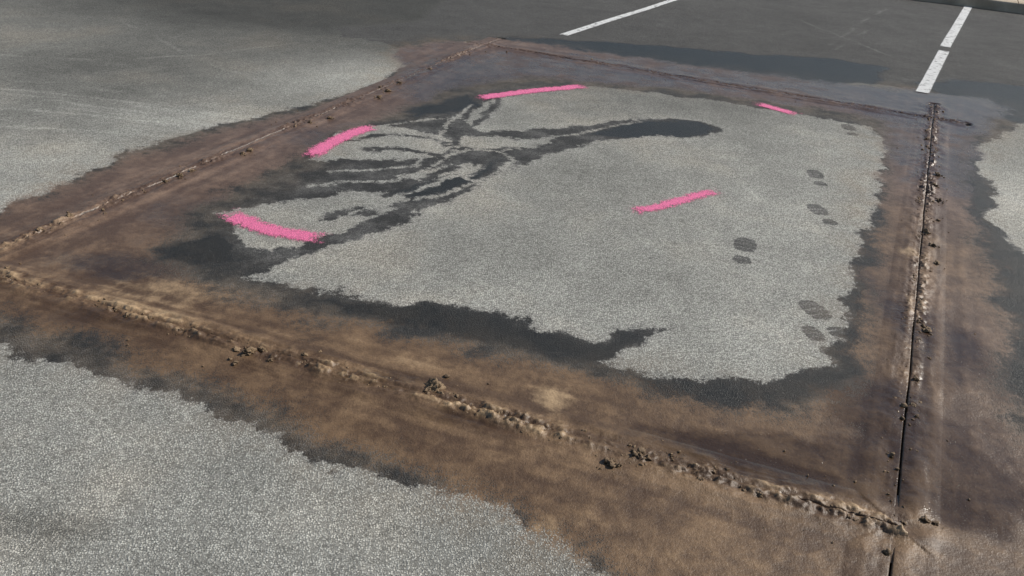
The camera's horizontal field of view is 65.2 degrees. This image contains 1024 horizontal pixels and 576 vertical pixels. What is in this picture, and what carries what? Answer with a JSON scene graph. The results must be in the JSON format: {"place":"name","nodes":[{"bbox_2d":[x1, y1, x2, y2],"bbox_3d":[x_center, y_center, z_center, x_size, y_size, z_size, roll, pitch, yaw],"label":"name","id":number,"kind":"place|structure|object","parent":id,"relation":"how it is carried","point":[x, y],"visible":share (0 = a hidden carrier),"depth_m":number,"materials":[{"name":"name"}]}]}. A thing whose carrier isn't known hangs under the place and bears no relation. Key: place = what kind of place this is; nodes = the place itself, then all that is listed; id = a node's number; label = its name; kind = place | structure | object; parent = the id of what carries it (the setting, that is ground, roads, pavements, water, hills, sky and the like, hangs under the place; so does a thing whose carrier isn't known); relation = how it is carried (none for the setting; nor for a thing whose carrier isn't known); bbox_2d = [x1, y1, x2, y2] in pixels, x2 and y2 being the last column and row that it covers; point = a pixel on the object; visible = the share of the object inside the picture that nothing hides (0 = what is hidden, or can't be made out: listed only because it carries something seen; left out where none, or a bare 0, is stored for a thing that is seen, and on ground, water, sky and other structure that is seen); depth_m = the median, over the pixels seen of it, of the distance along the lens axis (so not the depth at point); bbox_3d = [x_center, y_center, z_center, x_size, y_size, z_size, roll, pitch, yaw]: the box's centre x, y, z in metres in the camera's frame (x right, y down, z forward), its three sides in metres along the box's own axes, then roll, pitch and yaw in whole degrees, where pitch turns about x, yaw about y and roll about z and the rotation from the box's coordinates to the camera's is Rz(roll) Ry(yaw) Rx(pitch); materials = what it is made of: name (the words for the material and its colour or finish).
{"place":"outdoors","nodes":[
{"label":"outdoors","id":0,"kind":"place"},
{"bbox_2d":[0,0,1023,575],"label":"ground","id":1,"kind":"structure","parent":0,"point":[520,246],"depth_m":3.48,"materials":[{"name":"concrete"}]},
{"bbox_2d":[0,37,510,260],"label":"mud ridge","id":2,"kind":"structure","parent":1,"relation":"on","point":[22,241],"depth_m":4.30,"materials":[{"name":"soil"}]},
{"bbox_2d":[222,211,324,241],"bbox_3d":[-1.110,-0.283,3.695,0.699,0.005,0.235,15,30,19],"label":"pink paint mark","id":3,"kind":"object","parent":1,"relation":"on","point":[252,223],"visible":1,"depth_m":3.67,"materials":[{"name":"pink paint"}]},
{"bbox_2d":[301,125,375,157],"bbox_3d":[-1.015,-0.891,4.819,0.247,0.005,0.846,15,30,19],"label":"pink paint mark","id":4,"kind":"object","parent":1,"relation":"on","point":[321,148],"visible":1,"depth_m":4.80,"materials":[{"name":"pink paint"}]},
{"bbox_2d":[0,260,907,562],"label":"mud ridge","id":5,"kind":"structure","parent":1,"relation":"on","point":[794,500],"depth_m":2.58,"materials":[{"name":"soil"}]},
{"bbox_2d":[5,42,975,575],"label":"mud clods","id":6,"kind":"object","parent":1,"relation":"on","point":[433,384],"visible":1,"depth_m":2.76,"materials":[{"name":"brown soil"}]},
{"bbox_2d":[479,84,585,99],"bbox_3d":[0.158,-1.496,6.086,1.099,0.004,0.204,-14,34,-30],"label":"pink paint mark","id":7,"kind":"object","parent":1,"relation":"on","point":[517,92],"visible":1,"depth_m":6.08,"materials":[{"name":"pink paint"}]},
{"bbox_2d":[562,0,675,35],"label":"parking line marking","id":8,"kind":"object","parent":1,"relation":"on","point":[608,20],"visible":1,"depth_m":9.05,"materials":[{"name":"white paint"}]},
{"bbox_2d":[633,188,719,213],"bbox_3d":[0.887,-0.468,4.305,0.753,0.001,0.170,-15,34,-31],"label":"pink paint mark","id":9,"kind":"object","parent":1,"relation":"on","point":[683,199],"visible":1,"depth_m":4.30,"materials":[{"name":"pink paint"}]},
{"bbox_2d":[466,41,965,127],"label":"mud ridge","id":10,"kind":"structure","parent":1,"relation":"on","point":[795,95],"depth_m":6.67,"materials":[{"name":"soil"}]},
{"bbox_2d":[755,102,801,114],"bbox_3d":[2.015,-1.369,6.103,0.466,0.001,0.172,28,37,37],"label":"pink paint mark","id":11,"kind":"object","parent":1,"relation":"on","point":[776,108],"visible":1,"depth_m":6.10,"materials":[{"name":"pink paint"}]},
{"bbox_2d":[840,102,949,575],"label":"mud ridge","id":12,"kind":"structure","parent":1,"relation":"on","point":[917,490],"depth_m":2.89,"materials":[{"name":"soil"}]},
{"bbox_2d":[916,50,948,92],"bbox_3d":[4.108,-2.127,7.780,0.128,0.003,2.303,19,32,24],"label":"parking line marking","id":13,"kind":"object","parent":1,"relation":"on","point":[933,73],"visible":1,"depth_m":7.63,"materials":[{"name":"white paint"}]},
{"bbox_2d":[941,6,971,46],"bbox_3d":[5.904,-3.512,10.554,0.128,0.007,4.319,19,32,25],"label":"parking line marking","id":14,"kind":"object","parent":1,"relation":"on","point":[966,10],"visible":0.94,"depth_m":10.09,"materials":[{"name":"white paint"}]},
{"bbox_2d":[917,0,1023,13],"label":"concrete kerb","id":15,"kind":"structure","parent":1,"relation":"on","point":[1014,6],"depth_m":11.77,"materials":[{"name":"beige concrete"}]}
]}

